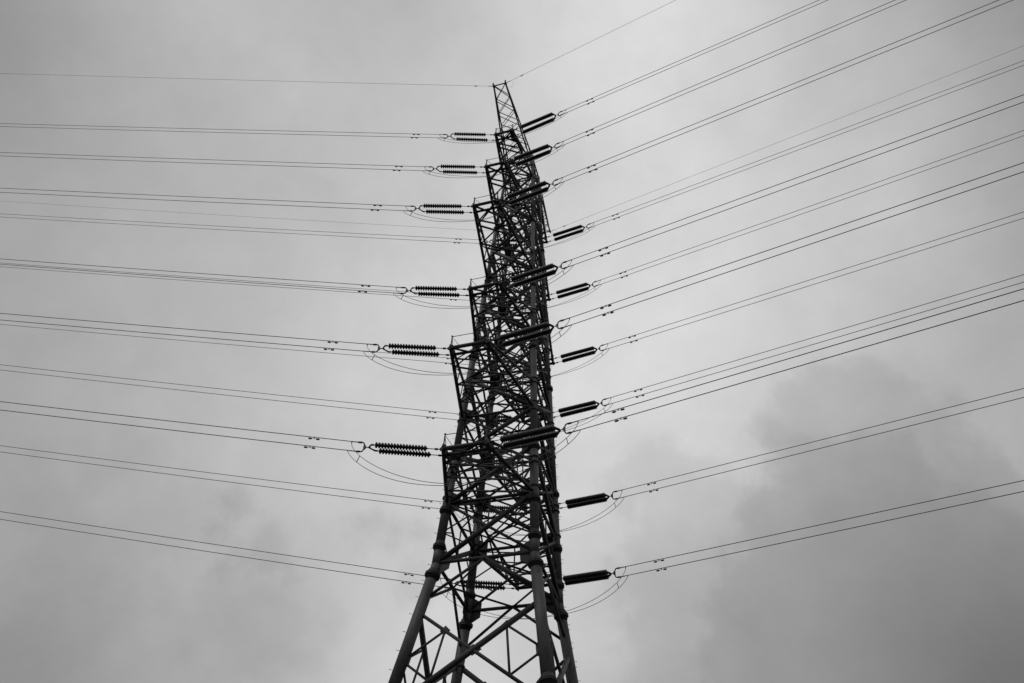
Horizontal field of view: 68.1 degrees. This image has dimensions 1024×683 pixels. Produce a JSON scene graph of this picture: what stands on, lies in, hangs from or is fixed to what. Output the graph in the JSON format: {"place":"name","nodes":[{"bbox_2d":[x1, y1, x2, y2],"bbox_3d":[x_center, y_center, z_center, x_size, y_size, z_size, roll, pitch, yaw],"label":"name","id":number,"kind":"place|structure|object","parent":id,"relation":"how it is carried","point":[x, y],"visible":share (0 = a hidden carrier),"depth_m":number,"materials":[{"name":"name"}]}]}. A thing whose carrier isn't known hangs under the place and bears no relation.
{"place":"outdoors","nodes":[
{"label":"outdoors","id":0,"kind":"place"},
{"bbox_2d":[0,0,1023,682],"label":"sky","id":1,"kind":"structure","parent":0,"point":[937,596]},
{"bbox_3d":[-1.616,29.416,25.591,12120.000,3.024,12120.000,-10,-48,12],"label":"ground","id":2,"kind":"structure","parent":0,"visible":0},
{"bbox_2d":[388,80,578,682],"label":"lattice pylon","id":3,"kind":"object","parent":2,"relation":"on","point":[530,553],"visible":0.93,"depth_m":46.76,"materials":[{"name":"metal"}]},
{"bbox_2d":[8,201,483,230],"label":"earth wire","id":4,"kind":"object","parent":3,"relation":"attached to","point":[245,216],"visible":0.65,"depth_m":88.52,"materials":[{"name":"metal"}]},
{"bbox_2d":[2,73,492,86],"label":"earth wire","id":5,"kind":"object","parent":3,"relation":"attached to","point":[254,80],"visible":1,"depth_m":75.03,"materials":[{"name":"metal"}]},
{"bbox_2d":[355,441,441,457],"bbox_3d":[-6.020,5.803,41.023,4.810,0.745,0.856,3,-47,1],"label":"tension insulator","id":6,"kind":"object","parent":3,"relation":"attached to","point":[386,446],"visible":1,"depth_m":40.96,"materials":[{"name":"ceramic"}]},
{"bbox_2d":[2,410,354,451],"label":"conductor","id":7,"kind":"object","parent":6,"relation":"attached to","point":[312,447],"visible":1,"depth_m":42.90,"materials":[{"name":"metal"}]},
{"bbox_2d":[0,401,357,442],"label":"conductor","id":8,"kind":"object","parent":6,"relation":"attached to","point":[317,438],"visible":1,"depth_m":43.41,"materials":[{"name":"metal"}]},
{"bbox_2d":[351,421,578,483],"bbox_3d":[-2.658,5.933,39.374,12.522,3.074,0.750,-8,-48,10],"label":"jumper cable","id":9,"kind":"object","parent":6,"relation":"attached to","point":[470,481],"visible":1,"depth_m":38.53,"materials":[{"name":"metal"}]},
{"bbox_2d":[371,343,448,356],"bbox_3d":[-5.968,0.492,45.163,4.811,0.741,0.856,3,-47,1],"label":"tension insulator","id":10,"kind":"object","parent":3,"relation":"attached to","point":[412,353],"visible":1,"depth_m":45.15,"materials":[{"name":"ceramic"}]},
{"bbox_2d":[0,313,372,344],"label":"conductor","id":11,"kind":"object","parent":10,"relation":"attached to","point":[335,342],"visible":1,"depth_m":47.92,"materials":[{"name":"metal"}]},
{"bbox_2d":[4,320,370,351],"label":"conductor","id":12,"kind":"object","parent":10,"relation":"attached to","point":[331,349],"visible":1,"depth_m":47.45,"materials":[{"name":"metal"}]},
{"bbox_2d":[363,324,571,374],"bbox_3d":[-2.699,0.785,43.313,12.566,2.377,0.792,-8,-48,11],"label":"jumper cable","id":13,"kind":"object","parent":12,"relation":"hanging from","point":[473,372],"visible":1,"depth_m":42.49,"materials":[{"name":"metal"}]},
{"bbox_2d":[367,318,569,373],"bbox_3d":[-2.681,0.546,43.584,12.370,2.877,0.780,-8,-48,11],"label":"jumper cable","id":14,"kind":"object","parent":10,"relation":"attached to","point":[471,371],"visible":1,"depth_m":42.82,"materials":[{"name":"metal"}]},
{"bbox_2d":[400,286,468,296],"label":"tension insulator","id":15,"kind":"object","parent":3,"relation":"attached to","point":[438,288],"visible":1,"depth_m":51.46,"materials":[{"name":"ceramic"}]},
{"bbox_2d":[1,264,399,293],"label":"conductor","id":16,"kind":"object","parent":15,"relation":"attached to","point":[209,279],"visible":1,"depth_m":54.12,"materials":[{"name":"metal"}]},
{"bbox_2d":[5,259,400,287],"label":"conductor","id":17,"kind":"object","parent":15,"relation":"attached to","point":[211,274],"visible":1,"depth_m":54.65,"materials":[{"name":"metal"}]},
{"bbox_2d":[396,259,571,306],"bbox_3d":[-1.974,-3.444,49.957,12.225,2.626,0.783,-9,-48,11],"label":"jumper cable","id":18,"kind":"object","parent":15,"relation":"attached to","point":[492,303],"visible":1,"depth_m":49.25,"materials":[{"name":"metal"}]},
{"bbox_2d":[409,204,472,214],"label":"tension insulator","id":19,"kind":"object","parent":3,"relation":"attached to","point":[444,206],"visible":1,"depth_m":55.99,"materials":[{"name":"ceramic"}]},
{"bbox_2d":[0,192,408,210],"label":"conductor","id":20,"kind":"object","parent":19,"relation":"attached to","point":[213,202],"visible":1,"depth_m":59.16,"materials":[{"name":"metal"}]},
{"bbox_2d":[403,182,563,221],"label":"jumper cable","id":21,"kind":"object","parent":20,"relation":"hanging from","point":[484,219],"visible":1,"depth_m":53.73,"materials":[{"name":"metal"}]},
{"bbox_2d":[4,188,409,206],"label":"conductor","id":22,"kind":"object","parent":19,"relation":"attached to","point":[213,197],"visible":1,"depth_m":59.76,"materials":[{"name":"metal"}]},
{"bbox_2d":[405,177,562,219],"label":"jumper cable","id":23,"kind":"object","parent":19,"relation":"attached to","point":[494,215],"visible":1,"depth_m":53.59,"materials":[{"name":"metal"}]},
{"bbox_2d":[428,164,484,174],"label":"tension insulator","id":24,"kind":"object","parent":3,"relation":"attached to","point":[451,166],"visible":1,"depth_m":62.00,"materials":[{"name":"ceramic"}]},
{"bbox_2d":[0,152,428,166],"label":"conductor","id":25,"kind":"object","parent":24,"relation":"attached to","point":[228,160],"visible":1,"depth_m":66.03,"materials":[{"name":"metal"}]},
{"bbox_2d":[11,156,427,170],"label":"conductor","id":26,"kind":"object","parent":24,"relation":"attached to","point":[231,164],"visible":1,"depth_m":65.45,"materials":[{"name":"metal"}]},
{"bbox_2d":[443,132,494,141],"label":"tension insulator","id":27,"kind":"object","parent":3,"relation":"attached to","point":[469,134],"visible":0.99,"depth_m":68.20,"materials":[{"name":"ceramic"}]},
{"bbox_2d":[0,126,433,137],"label":"conductor","id":28,"kind":"object","parent":27,"relation":"attached to","point":[227,132],"visible":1,"depth_m":72.73,"materials":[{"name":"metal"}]},
{"bbox_2d":[0,123,442,134],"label":"conductor","id":29,"kind":"object","parent":27,"relation":"attached to","point":[233,129],"visible":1,"depth_m":73.11,"materials":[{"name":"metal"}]},
{"bbox_2d":[439,109,566,141],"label":"jumper cable","id":30,"kind":"object","parent":27,"relation":"attached to","point":[511,138],"visible":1,"depth_m":66.21,"materials":[{"name":"metal"}]},
{"bbox_2d":[438,112,567,143],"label":"jumper cable","id":31,"kind":"object","parent":30,"relation":"hanging from","point":[509,139],"visible":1,"depth_m":66.19,"materials":[{"name":"metal"}]},
{"bbox_2d":[444,578,514,589],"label":"tension insulator","id":32,"kind":"object","parent":3,"relation":"attached to","point":[490,584],"visible":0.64,"depth_m":50.25,"materials":[{"name":"ceramic"}]},
{"bbox_2d":[0,519,439,586],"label":"conductor","id":33,"kind":"object","parent":32,"relation":"attached to","point":[222,553],"visible":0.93,"depth_m":53.66,"materials":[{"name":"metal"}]},
{"bbox_2d":[0,511,443,578],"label":"conductor","id":34,"kind":"object","parent":32,"relation":"attached to","point":[223,545],"visible":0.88,"depth_m":54.12,"materials":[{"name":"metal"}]},
{"bbox_2d":[440,566,625,618],"bbox_3d":[1.250,16.225,48.736,12.464,3.014,0.831,-9,-48,11],"label":"jumper cable","id":35,"kind":"object","parent":34,"relation":"hanging from","point":[568,610],"visible":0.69,"depth_m":47.60,"materials":[{"name":"metal"}]},
{"bbox_2d":[473,415,510,422],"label":"tension insulator","id":36,"kind":"object","parent":3,"relation":"attached to","point":[501,417],"visible":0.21,"depth_m":60.00,"materials":[{"name":"ceramic"}]},
{"bbox_2d":[0,364,456,413],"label":"conductor","id":37,"kind":"object","parent":36,"relation":"attached to","point":[237,390],"visible":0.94,"depth_m":64.58,"materials":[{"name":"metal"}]},
{"bbox_2d":[3,370,455,419],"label":"conductor","id":38,"kind":"object","parent":36,"relation":"attached to","point":[240,396],"visible":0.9,"depth_m":64.11,"materials":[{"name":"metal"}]},
{"bbox_2d":[464,505,522,513],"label":"tension insulator","id":39,"kind":"object","parent":3,"relation":"attached to","point":[502,507],"visible":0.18,"depth_m":55.94,"materials":[{"name":"ceramic"}]},
{"bbox_2d":[0,445,441,501],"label":"conductor","id":40,"kind":"object","parent":39,"relation":"attached to","point":[237,476],"visible":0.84,"depth_m":60.29,"materials":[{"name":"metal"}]},
{"bbox_2d":[3,452,439,508],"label":"conductor","id":41,"kind":"object","parent":39,"relation":"attached to","point":[231,482],"visible":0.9,"depth_m":60.01,"materials":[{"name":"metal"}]},
{"bbox_2d":[469,493,621,534],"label":"jumper cable","id":42,"kind":"object","parent":39,"relation":"attached to","point":[578,524],"visible":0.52,"depth_m":53.28,"materials":[{"name":"metal"}]},
{"bbox_2d":[478,360,522,368],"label":"tension insulator","id":43,"kind":"object","parent":3,"relation":"attached to","point":[521,367],"visible":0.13,"depth_m":66.87,"materials":[{"name":"ceramic"}]},
{"bbox_2d":[0,324,477,365],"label":"conductor","id":44,"kind":"object","parent":43,"relation":"attached to","point":[240,345],"visible":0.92,"depth_m":71.61,"materials":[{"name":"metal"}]},
{"bbox_2d":[475,344,607,378],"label":"jumper cable","id":45,"kind":"object","parent":43,"relation":"attached to","point":[573,368],"visible":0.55,"depth_m":64.18,"materials":[{"name":"metal"}]},
{"bbox_2d":[486,239,525,245],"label":"tension insulator","id":46,"kind":"object","parent":3,"relation":"attached to","point":[503,244],"visible":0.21,"depth_m":76.14,"materials":[{"name":"ceramic"}]},
{"bbox_2d":[7,217,477,243],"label":"conductor","id":47,"kind":"object","parent":46,"relation":"attached to","point":[251,231],"visible":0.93,"depth_m":81.45,"materials":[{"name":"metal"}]},
{"bbox_2d":[10,214,477,239],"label":"conductor","id":48,"kind":"object","parent":46,"relation":"attached to","point":[259,228],"visible":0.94,"depth_m":81.70,"materials":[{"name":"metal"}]},
{"bbox_2d":[491,319,563,347],"bbox_3d":[0.802,-0.347,43.685,4.768,0.747,0.914,-18,-50,19],"label":"tension insulator","id":49,"kind":"object","parent":3,"relation":"attached to","point":[527,330],"visible":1,"depth_m":43.60,"materials":[{"name":"ceramic"}]},
{"bbox_2d":[564,171,1023,327],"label":"conductor","id":50,"kind":"object","parent":49,"relation":"attached to","point":[611,312],"visible":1,"depth_m":38.34,"materials":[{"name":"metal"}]},
{"bbox_2d":[564,162,1023,319],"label":"conductor","id":51,"kind":"object","parent":49,"relation":"attached to","point":[609,305],"visible":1,"depth_m":38.80,"materials":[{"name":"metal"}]},
{"bbox_2d":[500,179,557,206],"bbox_3d":[1.149,-10.636,54.510,4.773,0.786,0.911,-19,-51,20],"label":"tension insulator","id":52,"kind":"object","parent":3,"relation":"attached to","point":[526,190],"visible":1,"depth_m":54.45,"materials":[{"name":"ceramic"}]},
{"bbox_2d":[558,0,998,179],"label":"conductor","id":53,"kind":"object","parent":52,"relation":"attached to","point":[779,89],"visible":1,"depth_m":48.69,"materials":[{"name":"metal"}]},
{"bbox_2d":[559,0,1012,183],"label":"conductor","id":54,"kind":"object","parent":52,"relation":"attached to","point":[787,91],"visible":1,"depth_m":48.12,"materials":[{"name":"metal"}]},
{"bbox_2d":[490,422,571,448],"bbox_3d":[0.899,5.034,39.476,4.762,0.747,0.916,-17,-50,18],"label":"tension insulator","id":55,"kind":"object","parent":3,"relation":"attached to","point":[545,433],"visible":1,"depth_m":39.39,"materials":[{"name":"ceramic"}]},
{"bbox_2d":[572,300,1023,432],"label":"conductor","id":56,"kind":"object","parent":55,"relation":"attached to","point":[616,420],"visible":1,"depth_m":34.60,"materials":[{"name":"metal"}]},
{"bbox_2d":[347,430,580,485],"bbox_3d":[-2.677,6.171,39.103,12.718,2.573,0.763,-8,-48,10],"label":"jumper cable","id":57,"kind":"object","parent":56,"relation":"hanging from","point":[464,484],"visible":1,"depth_m":38.41,"materials":[{"name":"metal"}]},
{"bbox_2d":[572,288,1023,422],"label":"conductor","id":58,"kind":"object","parent":55,"relation":"attached to","point":[614,411],"visible":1,"depth_m":35.06,"materials":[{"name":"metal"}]},
{"bbox_2d":[507,142,558,167],"bbox_3d":[1.633,-14.837,60.546,4.766,0.881,0.911,-19,-51,20],"label":"tension insulator","id":59,"kind":"object","parent":3,"relation":"attached to","point":[531,158],"visible":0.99,"depth_m":60.50,"materials":[{"name":"ceramic"}]},
{"bbox_2d":[424,141,563,176],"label":"jumper cable","id":60,"kind":"object","parent":59,"relation":"attached to","point":[497,174],"visible":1,"depth_m":60.01,"materials":[{"name":"metal"}]},
{"bbox_2d":[559,0,894,142],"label":"conductor","id":61,"kind":"object","parent":59,"relation":"attached to","point":[725,72],"visible":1,"depth_m":55.44,"materials":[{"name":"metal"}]},
{"bbox_2d":[560,0,905,146],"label":"conductor","id":62,"kind":"object","parent":59,"relation":"attached to","point":[735,72],"visible":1,"depth_m":54.77,"materials":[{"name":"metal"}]},
{"bbox_2d":[422,144,564,177],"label":"jumper cable","id":63,"kind":"object","parent":62,"relation":"hanging from","point":[502,173],"visible":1,"depth_m":59.72,"materials":[{"name":"metal"}]},
{"bbox_2d":[502,261,566,288],"bbox_3d":[1.430,-4.316,50.019,4.774,0.746,0.912,-19,-51,20],"label":"tension insulator","id":64,"kind":"object","parent":3,"relation":"attached to","point":[535,277],"visible":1,"depth_m":49.93,"materials":[{"name":"ceramic"}]},
{"bbox_2d":[567,102,1023,267],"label":"conductor","id":65,"kind":"object","parent":64,"relation":"attached to","point":[795,184],"visible":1,"depth_m":44.03,"materials":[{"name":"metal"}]},
{"bbox_2d":[393,265,573,308],"bbox_3d":[-1.993,-3.205,49.685,12.421,2.126,0.795,-9,-48,11],"label":"jumper cable","id":66,"kind":"object","parent":65,"relation":"hanging from","point":[485,306],"visible":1,"depth_m":49.17,"materials":[{"name":"metal"}]},
{"bbox_2d":[567,94,1023,261],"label":"conductor","id":67,"kind":"object","parent":64,"relation":"attached to","point":[797,177],"visible":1,"depth_m":44.36,"materials":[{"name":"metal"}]},
{"bbox_2d":[515,111,562,134],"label":"tension insulator","id":68,"kind":"object","parent":3,"relation":"attached to","point":[536,120],"visible":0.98,"depth_m":66.88,"materials":[{"name":"ceramic"}]},
{"bbox_2d":[563,0,818,110],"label":"conductor","id":69,"kind":"object","parent":68,"relation":"attached to","point":[688,56],"visible":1,"depth_m":62.60,"materials":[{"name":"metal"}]},
{"bbox_2d":[564,0,827,113],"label":"conductor","id":70,"kind":"object","parent":68,"relation":"attached to","point":[696,56],"visible":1,"depth_m":61.99,"materials":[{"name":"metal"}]},
{"bbox_2d":[548,223,590,241],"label":"tension insulator","id":71,"kind":"object","parent":3,"relation":"attached to","point":[568,234],"visible":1,"depth_m":74.61,"materials":[{"name":"ceramic"}]},
{"bbox_2d":[591,60,1023,223],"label":"conductor","id":72,"kind":"object","parent":71,"relation":"attached to","point":[812,140],"visible":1,"depth_m":67.03,"materials":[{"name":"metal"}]},
{"bbox_2d":[592,65,1023,226],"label":"conductor","id":73,"kind":"object","parent":71,"relation":"attached to","point":[809,145],"visible":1,"depth_m":66.68,"materials":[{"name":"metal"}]},
{"bbox_2d":[550,281,596,299],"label":"tension insulator","id":74,"kind":"object","parent":3,"relation":"attached to","point":[580,290],"visible":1,"depth_m":70.00,"materials":[{"name":"ceramic"}]},
{"bbox_2d":[597,135,1023,285],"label":"conductor","id":75,"kind":"object","parent":74,"relation":"attached to","point":[811,210],"visible":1,"depth_m":62.73,"materials":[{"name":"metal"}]},
{"bbox_2d":[477,284,601,310],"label":"jumper cable","id":76,"kind":"object","parent":75,"relation":"hanging from","point":[561,304],"visible":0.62,"depth_m":68.82,"materials":[{"name":"metal"}]},
{"bbox_2d":[598,130,1023,280],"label":"conductor","id":77,"kind":"object","parent":74,"relation":"attached to","point":[811,205],"visible":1,"depth_m":63.12,"materials":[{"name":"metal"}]},
{"bbox_2d":[554,344,603,362],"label":"tension insulator","id":78,"kind":"object","parent":3,"relation":"attached to","point":[579,352],"visible":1,"depth_m":65.37,"materials":[{"name":"ceramic"}]},
{"bbox_2d":[604,212,1022,344],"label":"conductor","id":79,"kind":"object","parent":78,"relation":"attached to","point":[814,278],"visible":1,"depth_m":59.05,"materials":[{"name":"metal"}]},
{"bbox_2d":[604,218,1023,349],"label":"conductor","id":80,"kind":"object","parent":78,"relation":"attached to","point":[813,284],"visible":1,"depth_m":58.63,"materials":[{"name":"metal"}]},
{"bbox_2d":[475,348,609,378],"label":"jumper cable","id":81,"kind":"object","parent":80,"relation":"hanging from","point":[576,369],"visible":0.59,"depth_m":63.98,"materials":[{"name":"metal"}]},
{"bbox_2d":[553,398,606,417],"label":"tension insulator","id":82,"kind":"object","parent":3,"relation":"attached to","point":[577,407],"visible":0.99,"depth_m":58.73,"materials":[{"name":"ceramic"}]},
{"bbox_2d":[607,274,1023,398],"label":"conductor","id":83,"kind":"object","parent":82,"relation":"attached to","point":[817,336],"visible":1,"depth_m":52.89,"materials":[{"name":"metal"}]},
{"bbox_2d":[608,282,1023,404],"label":"conductor","id":84,"kind":"object","parent":82,"relation":"attached to","point":[816,343],"visible":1,"depth_m":52.47,"materials":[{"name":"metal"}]},
{"bbox_2d":[457,403,612,437],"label":"jumper cable","id":85,"kind":"object","parent":84,"relation":"hanging from","point":[561,431],"visible":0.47,"depth_m":57.36,"materials":[{"name":"metal"}]},
{"bbox_2d":[558,491,617,508],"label":"tension insulator","id":86,"kind":"object","parent":3,"relation":"attached to","point":[585,500],"visible":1,"depth_m":54.51,"materials":[{"name":"ceramic"}]},
{"bbox_2d":[618,388,1023,490],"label":"conductor","id":87,"kind":"object","parent":86,"relation":"attached to","point":[819,440],"visible":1,"depth_m":49.33,"materials":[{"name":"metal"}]},
{"bbox_2d":[619,397,1023,498],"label":"conductor","id":88,"kind":"object","parent":86,"relation":"attached to","point":[650,491],"visible":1,"depth_m":48.86,"materials":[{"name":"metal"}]},
{"bbox_2d":[454,497,623,535],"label":"jumper cable","id":89,"kind":"object","parent":88,"relation":"hanging from","point":[560,531],"visible":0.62,"depth_m":53.22,"materials":[{"name":"metal"}]},
{"bbox_2d":[506,0,674,82],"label":"earth wire","id":90,"kind":"object","parent":3,"relation":"attached to","point":[580,46],"visible":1,"depth_m":67.23,"materials":[{"name":"metal"}]},
{"bbox_2d":[562,567,620,585],"bbox_3d":[4.777,15.307,48.772,4.775,0.840,0.909,-20,-51,21],"label":"tension insulator","id":91,"kind":"object","parent":3,"relation":"attached to","point":[580,578],"visible":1,"depth_m":48.67,"materials":[{"name":"ceramic"}]},
{"bbox_2d":[620,480,1023,567],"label":"conductor","id":92,"kind":"object","parent":91,"relation":"attached to","point":[655,561],"visible":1,"depth_m":43.90,"materials":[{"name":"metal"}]},
{"bbox_2d":[621,491,1023,576],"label":"conductor","id":93,"kind":"object","parent":91,"relation":"attached to","point":[665,568],"visible":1,"depth_m":43.56,"materials":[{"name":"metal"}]},
{"bbox_2d":[443,575,627,618],"bbox_3d":[1.233,16.437,48.493,12.660,2.435,0.844,-9,-48,11],"label":"jumper cable","id":94,"kind":"object","parent":93,"relation":"hanging from","point":[551,616],"visible":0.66,"depth_m":47.40,"materials":[{"name":"metal"}]},
{"bbox_2d":[550,46,1021,231],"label":"earth wire","id":95,"kind":"object","parent":3,"relation":"attached to","point":[790,137],"visible":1,"depth_m":72.42,"materials":[{"name":"metal"}]},
{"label":"tension insulator","id":96,"kind":"object","parent":3,"relation":"attached to","visible":0},
{"bbox_2d":[6,263,417,292],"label":"conductor","id":97,"kind":"object","parent":96,"relation":"attached to","point":[214,278],"visible":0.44,"depth_m":77.78,"materials":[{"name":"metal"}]},
{"bbox_2d":[0,266,468,300],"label":"conductor","id":98,"kind":"object","parent":96,"relation":"attached to","point":[243,284],"visible":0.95,"depth_m":76.34,"materials":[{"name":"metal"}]}
]}

